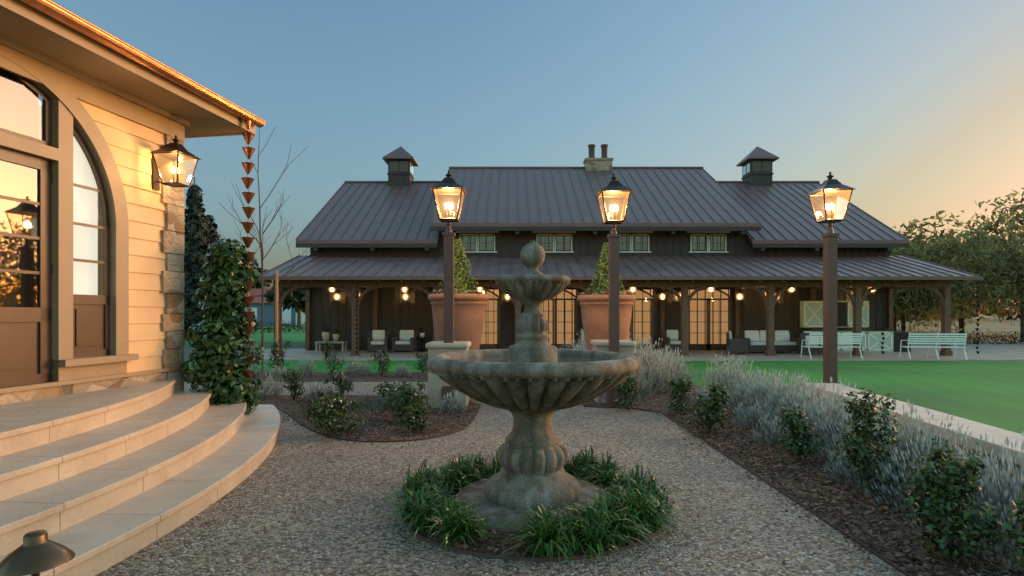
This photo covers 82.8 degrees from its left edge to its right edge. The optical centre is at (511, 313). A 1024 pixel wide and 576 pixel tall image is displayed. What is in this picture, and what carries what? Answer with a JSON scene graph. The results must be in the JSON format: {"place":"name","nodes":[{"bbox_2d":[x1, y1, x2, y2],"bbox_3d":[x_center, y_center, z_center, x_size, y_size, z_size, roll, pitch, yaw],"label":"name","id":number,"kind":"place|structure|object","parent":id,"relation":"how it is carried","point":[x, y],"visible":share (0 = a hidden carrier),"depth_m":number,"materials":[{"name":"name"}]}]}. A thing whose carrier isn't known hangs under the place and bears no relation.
{"place":"outdoors","nodes":[
{"label":"outdoors","id":0,"kind":"place"},
{"bbox_2d":[186,327,304,341],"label":"neighbour lawn","id":1,"kind":"structure","parent":0,"point":[295,336],"depth_m":37.86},
{"bbox_2d":[182,183,254,339],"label":"cypress tree leaves","id":2,"kind":"object","parent":1,"relation":"on","point":[204,234],"visible":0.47,"depth_m":33.48,"materials":[{"name":"green plant"}]},
{"bbox_2d":[246,303,295,325],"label":"building wall","id":3,"kind":"structure","parent":0,"point":[289,315],"depth_m":70.00,"materials":[{"name":"blue"}]},
{"bbox_2d":[244,289,272,302],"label":"neighbour house roof","id":4,"kind":"structure","parent":3,"relation":"on","point":[254,293],"depth_m":72.14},
{"bbox_2d":[296,312,304,326],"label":"window","id":5,"kind":"structure","parent":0,"point":[302,317],"depth_m":66.00,"materials":[{"name":"glass"}]},
{"bbox_2d":[184,361,427,371],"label":"lawn","id":6,"kind":"structure","parent":0,"point":[320,366],"depth_m":16.64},
{"bbox_2d":[247,270,277,369],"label":"tree stakes","id":7,"kind":"object","parent":6,"relation":"on","point":[276,305],"visible":0.43,"depth_m":14.97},
{"bbox_2d":[249,295,274,328],"bbox_3d":[-6.450,-0.035,14.999,0.741,0.893,0.022,0,0,0],"label":"fence rail","id":8,"kind":"object","parent":7,"relation":"attached to","point":[264,295],"visible":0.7,"depth_m":14.99,"materials":[{"name":"wood"}]},
{"bbox_2d":[218,128,313,370],"bbox_3d":[-6.514,-1.778,15.299,2.417,6.555,2.167,0,0,38],"label":"young tree","id":9,"kind":"object","parent":6,"relation":"on","point":[262,297],"visible":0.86,"depth_m":15.08,"materials":[{"name":"brown plant"}]},
{"bbox_2d":[39,0,1023,314],"label":"sky","id":10,"kind":"structure","parent":0,"point":[916,107],"materials":[{"name":"blue"}]},
{"bbox_2d":[454,356,609,361],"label":"fountain water","id":11,"kind":"structure","parent":0,"point":[559,359],"depth_m":4.74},
{"bbox_2d":[95,381,1008,575],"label":"gravel court","id":12,"kind":"object","parent":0,"point":[220,538],"visible":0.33,"depth_m":4.20,"materials":[{"name":"gravel"}]},
{"bbox_2d":[0,530,75,575],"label":"path light","id":13,"kind":"object","parent":12,"relation":"on","point":[36,552],"visible":1,"depth_m":1.86,"materials":[{"name":"brown metal"}]},
{"bbox_2d":[39,105,102,294],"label":"backing wall","id":14,"kind":"structure","parent":12,"relation":"on","point":[100,257],"depth_m":7.61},
{"bbox_2d":[0,68,38,306],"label":"interior","id":15,"kind":"object","parent":14,"relation":"attached to","point":[19,105],"depth_m":5.66,"materials":[{"name":"brown"}]},
{"bbox_2d":[73,136,97,294],"bbox_3d":[-4.658,-0.975,6.221,0.030,2.950,0.510,0,0,9],"label":"sidelight curtain","id":16,"kind":"object","parent":14,"relation":"hanging from","point":[85,240],"visible":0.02,"depth_m":6.30,"materials":[{"name":"fabric"}]},
{"bbox_2d":[79,100,165,372],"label":"siding wall","id":17,"kind":"structure","parent":14,"relation":"attached to","point":[131,145],"depth_m":6.82,"materials":[{"name":"wood"}]},
{"bbox_2d":[152,135,176,189],"bbox_3d":[-4.178,-1.821,7.017,0.295,0.643,0.107,0,0,0],"label":"lantern bracket","id":18,"kind":"object","parent":17,"relation":"attached to","point":[156,182],"depth_m":7.00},
{"bbox_2d":[149,136,200,187],"bbox_3d":[-4.041,-1.842,6.976,0.390,0.602,0.390,0,0,9],"label":"wall lantern","id":19,"kind":"object","parent":17,"relation":"attached to","point":[175,150],"visible":1,"depth_m":6.93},
{"bbox_2d":[154,154,172,181],"bbox_3d":[-4.041,-1.722,6.976,0.335,0.343,0.336,0,0,9],"label":"lantern glass","id":20,"kind":"object","parent":19,"relation":"in","point":[165,166],"visible":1,"depth_m":6.99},
{"bbox_2d":[0,0,254,137],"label":"eave trim","id":21,"kind":"structure","parent":14,"relation":"attached to","point":[33,33],"depth_m":5.92,"materials":[{"name":"wood"}]},
{"bbox_2d":[20,0,265,128],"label":"gutter","id":22,"kind":"object","parent":21,"relation":"attached to","point":[56,11],"visible":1,"depth_m":5.79,"materials":[{"name":"orange metal"}]},
{"bbox_2d":[241,128,254,381],"bbox_3d":[-3.490,-0.784,7.675,0.161,3.362,0.194,0,0,-45],"label":"rain chain","id":23,"kind":"object","parent":22,"relation":"hanging from","point":[248,136],"visible":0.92,"depth_m":7.64,"materials":[{"name":"orange metal"}]},
{"bbox_2d":[0,134,184,404],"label":"wall stone","id":24,"kind":"object","parent":12,"relation":"on","point":[172,245],"visible":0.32,"depth_m":7.22,"materials":[{"name":"stone"}]},
{"bbox_2d":[0,44,184,395],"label":"trim","id":25,"kind":"structure","parent":24,"relation":"attached to","point":[65,93],"depth_m":5.92,"materials":[{"name":"wood"}]},
{"bbox_2d":[0,72,52,387],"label":"door","id":26,"kind":"structure","parent":25,"relation":"attached to","point":[26,346],"depth_m":5.64,"materials":[{"name":"wood"}]},
{"bbox_2d":[73,124,109,357],"bbox_3d":[-4.527,-0.845,6.199,0.035,2.610,0.510,0,0,9],"label":"arched window frame","id":27,"kind":"object","parent":25,"relation":"attached to","point":[91,325],"visible":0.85,"depth_m":6.26,"materials":[{"name":"wood"}]},
{"bbox_2d":[0,379,279,575],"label":"steps","id":28,"kind":"structure","parent":12,"relation":"on","point":[97,481],"depth_m":4.41,"materials":[{"name":"stone"}]},
{"bbox_2d":[184,372,427,380],"bbox_3d":[-7.260,1.488,13.775,13.480,0.001,2.050,0,0,0],"label":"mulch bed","id":29,"kind":"object","parent":12,"relation":"on","point":[416,376],"depth_m":13.51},
{"bbox_2d":[279,350,285,367],"bbox_3d":[-5.300,1.168,13.400,0.180,0.664,0.180,0,0,0],"label":"path light","id":30,"kind":"object","parent":29,"relation":"on","point":[282,352],"visible":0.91,"depth_m":13.38,"materials":[{"name":"brown metal"}]},
{"bbox_2d":[376,350,383,378],"bbox_3d":[-3.000,1.168,13.200,0.180,0.664,0.180,0,0,0],"label":"path light","id":31,"kind":"object","parent":29,"relation":"on","point":[379,353],"visible":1,"depth_m":13.19,"materials":[{"name":"brown metal"}]},
{"bbox_2d":[253,395,479,440],"bbox_3d":[-2.617,1.488,9.532,5.952,0.001,3.124,0,0,43],"label":"mulch bed","id":32,"kind":"object","parent":12,"relation":"on","point":[283,401],"visible":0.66,"depth_m":8.15,"materials":[{"name":"soil"}]},
{"bbox_2d":[334,371,346,417],"bbox_3d":[-2.450,1.158,8.300,0.180,0.684,0.180,0,0,0],"label":"path light","id":33,"kind":"object","parent":32,"relation":"on","point":[340,375],"visible":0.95,"depth_m":8.27,"materials":[{"name":"brown metal"}]},
{"bbox_2d":[441,220,455,408],"bbox_3d":[-1.000,0.010,9.200,0.210,2.980,0.210,0,0,0],"label":"lamp post","id":34,"kind":"object","parent":32,"relation":"on","point":[448,235],"visible":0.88,"depth_m":9.12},
{"bbox_2d":[430,170,466,221],"bbox_3d":[-1.000,-1.873,9.200,0.525,0.811,0.525,0,0,0],"label":"lamp post lantern","id":35,"kind":"object","parent":34,"relation":"on","point":[448,185],"visible":0.98,"depth_m":9.09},
{"bbox_2d":[434,191,440,217],"bbox_3d":[-1.000,-1.711,9.200,0.452,0.462,0.452,0,0,0],"label":"lantern glass","id":36,"kind":"object","parent":35,"relation":"in","point":[437,203],"visible":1,"depth_m":9.26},
{"bbox_2d":[445,202,452,208],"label":"lamp post bulbs","id":37,"kind":"object","parent":35,"relation":"in","point":[446,205],"visible":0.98,"depth_m":9.18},
{"bbox_2d":[428,348,468,407],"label":"pier","id":38,"kind":"structure","parent":32,"relation":"on","point":[436,383],"depth_m":9.12,"materials":[{"name":"stone"}]},
{"bbox_2d":[425,341,470,348],"bbox_3d":[-1.020,0.505,9.420,0.680,0.090,0.680,0,0,0],"label":"pier cap","id":39,"kind":"object","parent":38,"relation":"on","point":[443,345],"visible":0.98,"depth_m":9.09,"materials":[{"name":"stone"}]},
{"bbox_2d":[271,290,1023,531],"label":"shrub leaves","id":40,"kind":"object","parent":32,"relation":"on","point":[405,392],"visible":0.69,"depth_m":7.01,"materials":[{"name":"green plant"}]},
{"bbox_2d":[312,289,629,406],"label":"flowers","id":41,"kind":"object","parent":40,"relation":"on","point":[415,392],"depth_m":10.63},
{"bbox_2d":[426,240,640,533],"bbox_3d":[0.160,0.465,4.500,1.636,2.070,1.636,0,0,0],"label":"fountain","id":42,"kind":"object","parent":12,"relation":"on","point":[532,385],"visible":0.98,"depth_m":4.24,"materials":[{"name":"stone"}]},
{"bbox_2d":[403,477,664,556],"bbox_3d":[0.160,1.480,4.500,1.980,0.001,1.980,0,0,0],"label":"mulch ring","id":43,"kind":"object","parent":12,"relation":"on","point":[478,547],"visible":0.14,"depth_m":3.72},
{"bbox_2d":[363,444,703,568],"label":"liriope leaves","id":44,"kind":"object","parent":43,"relation":"on","point":[631,502],"visible":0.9,"depth_m":3.96,"materials":[{"name":"green plant"}]},
{"bbox_2d":[402,471,665,561],"bbox_3d":[0.160,1.488,4.500,2.000,0.025,2.000,0,0,0],"label":"bed edging","id":45,"kind":"object","parent":12,"relation":"on","point":[534,559],"visible":0.34,"depth_m":3.58,"materials":[{"name":"brown"}]},
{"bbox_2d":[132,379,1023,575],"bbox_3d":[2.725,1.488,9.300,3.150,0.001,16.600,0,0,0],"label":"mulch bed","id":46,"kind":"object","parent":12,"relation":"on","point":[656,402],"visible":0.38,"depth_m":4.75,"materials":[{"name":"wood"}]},
{"bbox_2d":[592,345,632,402],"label":"pier","id":47,"kind":"structure","parent":46,"relation":"on","point":[629,350],"depth_m":9.65,"materials":[{"name":"stone"}]},
{"bbox_2d":[590,340,635,346],"bbox_3d":[1.720,0.505,9.950,0.680,0.090,0.680,0,0,0],"label":"pier cap","id":48,"kind":"object","parent":47,"relation":"on","point":[604,343],"visible":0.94,"depth_m":9.62,"materials":[{"name":"stone"}]},
{"bbox_2d":[606,222,621,405],"bbox_3d":[1.650,0.010,9.400,0.210,2.980,0.210,0,0,0],"label":"lamp post","id":49,"kind":"object","parent":46,"relation":"on","point":[613,237],"visible":0.86,"depth_m":9.32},
{"bbox_2d":[596,173,632,223],"bbox_3d":[1.650,-1.873,9.400,0.525,0.811,0.525,0,0,0],"label":"lantern frame","id":50,"kind":"object","parent":49,"relation":"on","point":[613,188],"visible":0.99,"depth_m":9.30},
{"bbox_2d":[610,204,617,211],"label":"light bulbs","id":51,"kind":"object","parent":50,"relation":"in","point":[613,208],"visible":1,"depth_m":9.38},
{"bbox_2d":[621,194,628,219],"bbox_3d":[1.650,-1.711,9.400,0.451,0.462,0.452,0,0,0],"label":"lantern glass","id":52,"kind":"object","parent":50,"relation":"in","point":[625,204],"visible":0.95,"depth_m":9.43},
{"bbox_3d":[1.820,1.275,11.200,0.700,0.450,0.700,0,0,0],"label":"pot plinth","id":53,"kind":"object","parent":46,"relation":"on","visible":0},
{"bbox_2d":[577,295,635,349],"bbox_3d":[1.820,0.350,11.200,1.120,1.400,1.120,0,0,0],"label":"pot","id":54,"kind":"object","parent":53,"relation":"on","point":[594,310],"visible":0.57,"depth_m":10.83,"materials":[{"name":"ceramic"}]},
{"bbox_2d":[255,396,910,575],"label":"steel edging","id":55,"kind":"object","parent":12,"relation":"on","point":[853,539],"visible":0.77,"depth_m":5.80,"materials":[{"name":"brown"}]},
{"bbox_2d":[198,251,972,557],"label":"shrub twigs","id":56,"kind":"object","parent":12,"relation":"on","point":[866,483],"visible":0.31,"depth_m":4.75,"materials":[{"name":"brown plant"}]},
{"bbox_2d":[180,237,264,414],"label":"shrub leaves","id":57,"kind":"object","parent":56,"relation":"attached to","point":[222,288],"visible":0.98,"depth_m":7.45,"materials":[{"name":"green plant"}]},
{"bbox_2d":[438,239,624,294],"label":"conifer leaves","id":58,"kind":"object","parent":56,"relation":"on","point":[600,273],"visible":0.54,"depth_m":10.74,"materials":[{"name":"green plant"}]},
{"bbox_2d":[241,329,1023,570],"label":"lavender plants","id":59,"kind":"object","parent":12,"relation":"on","point":[665,370],"visible":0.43,"depth_m":6.59,"materials":[{"name":"grey plant"}]},
{"bbox_2d":[267,343,1023,575],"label":"shrubs","id":60,"kind":"object","parent":12,"relation":"on","point":[957,495],"visible":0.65,"depth_m":4.60,"materials":[{"name":"green plant"}]},
{"bbox_2d":[577,331,582,349],"bbox_3d":[2.900,1.090,22.300,0.700,0.820,0.720,0,0,0],"label":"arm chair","id":61,"kind":"object","parent":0,"point":[578,333],"visible":0.09,"depth_m":22.56,"materials":[{"name":"wicker"}]},
{"bbox_2d":[183,315,1020,360],"bbox_3d":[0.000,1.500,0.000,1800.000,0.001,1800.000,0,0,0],"label":"ground","id":62,"kind":"structure","parent":0,"point":[995,326],"depth_m":54.74,"materials":[{"name":"plant"}]},
{"bbox_2d":[191,177,1023,340],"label":"tree trunks","id":63,"kind":"object","parent":62,"relation":"on","point":[961,323],"visible":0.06,"depth_m":33.93,"materials":[{"name":"brown plant"}]},
{"bbox_2d":[890,187,1023,332],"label":"willow tree leaves","id":64,"kind":"object","parent":63,"relation":"on","point":[995,257],"visible":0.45,"depth_m":30.89,"materials":[{"name":"green plant"}]},
{"bbox_2d":[892,223,1023,320],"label":"tree leaves","id":65,"kind":"object","parent":63,"relation":"attached to","point":[904,294],"visible":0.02,"depth_m":37.61,"materials":[{"name":"green plant"}]},
{"bbox_2d":[241,256,1023,344],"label":"tree leaves","id":66,"kind":"object","parent":62,"relation":"on","point":[293,299],"visible":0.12,"depth_m":57.62,"materials":[{"name":"green plant"}]},
{"bbox_2d":[198,338,1023,360],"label":"patio","id":67,"kind":"structure","parent":0,"point":[1000,352],"depth_m":20.08,"materials":[{"name":"concrete"}]},
{"bbox_2d":[315,341,347,351],"bbox_3d":[-6.900,1.255,22.150,1.100,0.390,0.500,0,0,0],"label":"bench","id":68,"kind":"object","parent":67,"relation":"on","point":[342,342],"visible":0.97,"depth_m":22.05,"materials":[{"name":"wood"}]},
{"bbox_2d":[322,332,338,340],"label":"plant pots","id":69,"kind":"object","parent":68,"relation":"on","point":[325,335],"visible":0.88,"depth_m":22.05,"materials":[{"name":"beige"}]},
{"bbox_2d":[321,325,424,333],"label":"porch plant leaves","id":70,"kind":"object","parent":69,"relation":"on","point":[420,328],"visible":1,"depth_m":22.16,"materials":[{"name":"green plant"}]},
{"bbox_2d":[367,331,388,352],"bbox_3d":[-5.050,1.090,21.900,0.720,0.820,0.720,0,0,-8],"label":"lounge chair","id":71,"kind":"object","parent":67,"relation":"on","point":[370,347],"visible":0.7,"depth_m":21.58,"materials":[{"name":"wicker"}]},
{"bbox_2d":[371,330,384,344],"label":"lounge chair cushions","id":72,"kind":"object","parent":71,"relation":"on","point":[378,336],"visible":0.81,"depth_m":22.06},
{"bbox_2d":[392,331,417,352],"bbox_3d":[-4.050,1.090,22.000,0.800,0.820,0.720,0,0,6],"label":"lounge chair","id":73,"kind":"object","parent":67,"relation":"on","point":[412,346],"visible":0.74,"depth_m":21.68,"materials":[{"name":"wicker"}]},
{"bbox_2d":[395,330,413,344],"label":"lounge chair cushions","id":74,"kind":"object","parent":73,"relation":"on","point":[405,335],"visible":0.85,"depth_m":22.16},
{"bbox_2d":[417,337,428,351],"bbox_3d":[-3.450,1.180,22.300,0.540,0.540,0.540,0,0,0],"label":"side table","id":75,"kind":"object","parent":67,"relation":"on","point":[421,338],"visible":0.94,"depth_m":22.17,"materials":[{"name":"black metal"}]},
{"bbox_2d":[296,226,909,349],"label":"barn walls","id":76,"kind":"structure","parent":67,"relation":"on","point":[397,311],"depth_m":23.00,"materials":[{"name":"wood"}]},
{"bbox_2d":[334,291,339,299],"bbox_3d":[-6.900,-0.736,22.872,0.210,0.402,0.235,0,0,0],"label":"sconce","id":77,"kind":"object","parent":76,"relation":"attached to","point":[337,292],"visible":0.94,"depth_m":22.93,"materials":[{"name":"grey metal"}]},
{"bbox_2d":[456,231,729,252],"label":"window frames","id":78,"kind":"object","parent":76,"relation":"attached to","point":[553,251],"depth_m":22.95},
{"bbox_2d":[461,235,724,250],"bbox_3d":[3.200,-2.790,22.977,10.470,0.620,0.025,0,0,0],"label":"barn window sash","id":79,"kind":"object","parent":78,"relation":"in","point":[619,250],"visible":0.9,"depth_m":22.96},
{"bbox_2d":[463,236,723,249],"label":"window panes","id":80,"kind":"structure","parent":79,"relation":"in","point":[466,242],"depth_m":22.98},
{"bbox_2d":[468,288,731,349],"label":"door frames","id":81,"kind":"structure","parent":76,"relation":"in","point":[708,346],"depth_m":22.96,"materials":[{"name":"wood"}]},
{"bbox_2d":[456,290,729,343],"bbox_3d":[3.200,0.250,22.992,10.850,2.400,0.001,0,0,0],"label":"door glass","id":82,"kind":"object","parent":81,"relation":"in","point":[638,315],"visible":0.35,"depth_m":22.99,"materials":[{"name":"glass"}]},
{"bbox_2d":[256,167,982,279],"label":"barn roof","id":83,"kind":"structure","parent":76,"relation":"on","point":[384,212],"depth_m":23.28,"materials":[{"name":"metal"}]},
{"bbox_2d":[355,282,358,353],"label":"rain chain","id":84,"kind":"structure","parent":83,"relation":"hanging from","point":[356,315],"depth_m":19.22,"materials":[{"name":"grey metal"}]},
{"bbox_2d":[387,160,413,185],"bbox_3d":[-5.550,-6.821,29.000,1.140,1.450,1.140,0,0,0],"label":"cupola","id":85,"kind":"object","parent":83,"relation":"on","point":[398,178],"depth_m":28.47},
{"bbox_2d":[389,161,407,171],"bbox_3d":[-5.550,-7.221,28.458,0.920,0.510,0.016,0,0,0],"label":"cupola window","id":86,"kind":"structure","parent":85,"relation":"attached to","point":[393,166],"depth_m":28.45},
{"bbox_2d":[382,146,418,165],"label":"cupola roof","id":87,"kind":"structure","parent":85,"relation":"on","point":[400,153],"depth_m":28.43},
{"bbox_2d":[583,158,612,170],"bbox_3d":[4.300,-7.270,29.000,1.400,0.820,0.800,0,0,0],"label":"chimney base","id":88,"kind":"object","parent":83,"relation":"on","point":[597,164],"visible":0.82,"depth_m":28.65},
{"bbox_2d":[588,144,607,157],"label":"chimney pots","id":89,"kind":"object","parent":88,"relation":"on","point":[604,149],"visible":0.88,"depth_m":28.87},
{"bbox_2d":[741,160,773,185],"bbox_3d":[12.250,-6.821,29.000,1.140,1.450,1.140,0,0,0],"label":"cupola","id":90,"kind":"object","parent":83,"relation":"on","point":[751,178],"depth_m":28.47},
{"bbox_2d":[736,146,778,165],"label":"cupola roof","id":91,"kind":"structure","parent":90,"relation":"on","point":[757,153],"depth_m":28.43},
{"bbox_2d":[752,161,770,171],"bbox_3d":[12.250,-7.221,28.458,0.920,0.510,0.016,0,0,0],"label":"cupola window","id":92,"kind":"structure","parent":90,"relation":"attached to","point":[756,166],"depth_m":28.45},
{"bbox_2d":[975,282,980,353],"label":"rain chain","id":93,"kind":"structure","parent":83,"relation":"hanging from","point":[977,315],"depth_m":19.23,"materials":[{"name":"grey metal"}]},
{"bbox_2d":[880,282,884,353],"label":"rain chain","id":94,"kind":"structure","parent":76,"relation":"hanging from","point":[882,310],"depth_m":19.23,"materials":[{"name":"grey metal"}]},
{"bbox_2d":[265,280,964,355],"bbox_3d":[3.425,-0.390,21.185,23.330,3.680,3.670,0,0,0],"label":"porch timber","id":95,"kind":"object","parent":67,"relation":"on","point":[857,297],"visible":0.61,"depth_m":19.90,"materials":[{"name":"wood"}]},
{"bbox_2d":[662,331,680,351],"bbox_3d":[6.200,1.090,22.200,0.700,0.820,0.720,0,0,0],"label":"arm chair","id":96,"kind":"object","parent":67,"relation":"on","point":[665,341],"visible":0.46,"depth_m":21.97,"materials":[{"name":"wicker"}]},
{"bbox_2d":[666,330,680,343],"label":"armchair cushions","id":97,"kind":"object","parent":96,"relation":"on","point":[673,336],"visible":0.66,"depth_m":22.36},
{"bbox_2d":[726,332,747,354],"bbox_3d":[8.100,1.090,20.900,0.720,0.820,0.750,0,0,20],"label":"arm chair","id":98,"kind":"object","parent":67,"relation":"on","point":[737,345],"visible":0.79,"depth_m":20.55,"materials":[{"name":"wicker"}]},
{"bbox_2d":[740,332,797,353],"bbox_3d":[9.500,1.090,21.400,1.900,0.820,0.720,0,0,0],"label":"sofa","id":99,"kind":"object","parent":67,"relation":"on","point":[776,348],"visible":0.4,"depth_m":21.04,"materials":[{"name":"wicker"}]},
{"bbox_2d":[745,330,796,345],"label":"seat cushions","id":100,"kind":"object","parent":99,"relation":"on","point":[781,337],"visible":0.78,"depth_m":21.56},
{"bbox_2d":[798,333,822,354],"bbox_3d":[10.600,1.090,20.600,0.750,0.820,0.720,0,0,20],"label":"arm chair","id":101,"kind":"object","parent":67,"relation":"on","point":[819,350],"visible":0.55,"depth_m":20.33,"materials":[{"name":"wicker"}]},
{"bbox_2d":[800,332,862,358],"bbox_3d":[10.400,1.052,18.911,1.700,0.910,0.713,0,0,0],"label":"garden bench","id":102,"kind":"object","parent":67,"relation":"on","point":[839,341],"visible":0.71,"depth_m":18.66,"materials":[{"name":"white"}]},
{"bbox_2d":[805,336,851,345],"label":"bench pillows","id":103,"kind":"object","parent":102,"relation":"on","point":[807,338],"visible":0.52,"depth_m":18.99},
{"bbox_2d":[800,301,893,351],"bbox_3d":[12.800,0.475,22.350,3.000,1.950,1.260,0,0,0],"label":"kitchen cabinet","id":104,"kind":"object","parent":67,"relation":"on","point":[814,320],"visible":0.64,"depth_m":22.72,"materials":[{"name":"green"}]},
{"bbox_2d":[804,301,891,350],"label":"kitchen cabinet trim","id":105,"kind":"structure","parent":104,"relation":"attached to","point":[871,333],"depth_m":21.71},
{"bbox_2d":[802,302,910,351],"bbox_3d":[13.155,0.500,22.220,3.790,1.900,1.080,0,0,0],"label":"dark kitchen","id":106,"kind":"object","parent":67,"relation":"on","point":[842,320],"visible":0.55,"depth_m":21.90,"materials":[{"name":"wood"}]},
{"bbox_2d":[899,332,966,359],"bbox_3d":[13.595,1.052,18.761,1.700,0.910,0.713,0,0,8],"label":"garden bench","id":107,"kind":"object","parent":67,"relation":"on","point":[937,339],"visible":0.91,"depth_m":18.53,"materials":[{"name":"white"}]},
{"bbox_2d":[806,172,854,222],"bbox_3d":[5.100,-1.873,9.300,0.525,0.811,0.525,0,0,0],"label":"lamp post lantern","id":108,"kind":"object","parent":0,"point":[830,186],"visible":1,"depth_m":9.22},
{"bbox_2d":[826,204,833,210],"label":"lamp post bulbs","id":109,"kind":"object","parent":108,"relation":"in","point":[828,207],"visible":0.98,"depth_m":9.29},
{"bbox_2d":[835,191,850,218],"bbox_3d":[5.100,-1.711,9.300,0.452,0.462,0.452,0,0,0],"label":"lantern glass pane","id":110,"kind":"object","parent":108,"relation":"in","point":[841,202],"visible":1,"depth_m":9.30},
{"bbox_2d":[654,361,1023,505],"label":"lawn","id":111,"kind":"structure","parent":0,"point":[990,393],"depth_m":12.94,"materials":[{"name":"plant"}]},
{"bbox_2d":[821,221,838,383],"bbox_3d":[5.100,0.010,9.300,0.210,2.980,0.210,0,0,0],"label":"lamp post","id":112,"kind":"object","parent":111,"relation":"on","point":[830,301],"visible":0.86,"depth_m":9.22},
{"bbox_2d":[812,393,1023,503],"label":"wall","id":113,"kind":"structure","parent":111,"relation":"on","point":[1000,464],"depth_m":4.95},
{"bbox_2d":[803,383,1023,465],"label":"wall cap","id":114,"kind":"object","parent":113,"relation":"on","point":[998,436],"visible":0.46,"depth_m":5.32,"materials":[{"name":"stone"}]},
{"bbox_3d":[-0.980,1.275,10.650,0.700,0.450,0.700,0,0,0],"label":"pot plinth","id":115,"kind":"object","parent":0,"visible":0},
{"bbox_2d":[428,294,488,349],"bbox_3d":[-0.980,0.350,10.650,1.120,1.400,1.120,0,0,0],"label":"pot","id":116,"kind":"object","parent":115,"relation":"on","point":[469,311],"visible":0.63,"depth_m":10.27,"materials":[{"name":"ceramic"}]}
]}

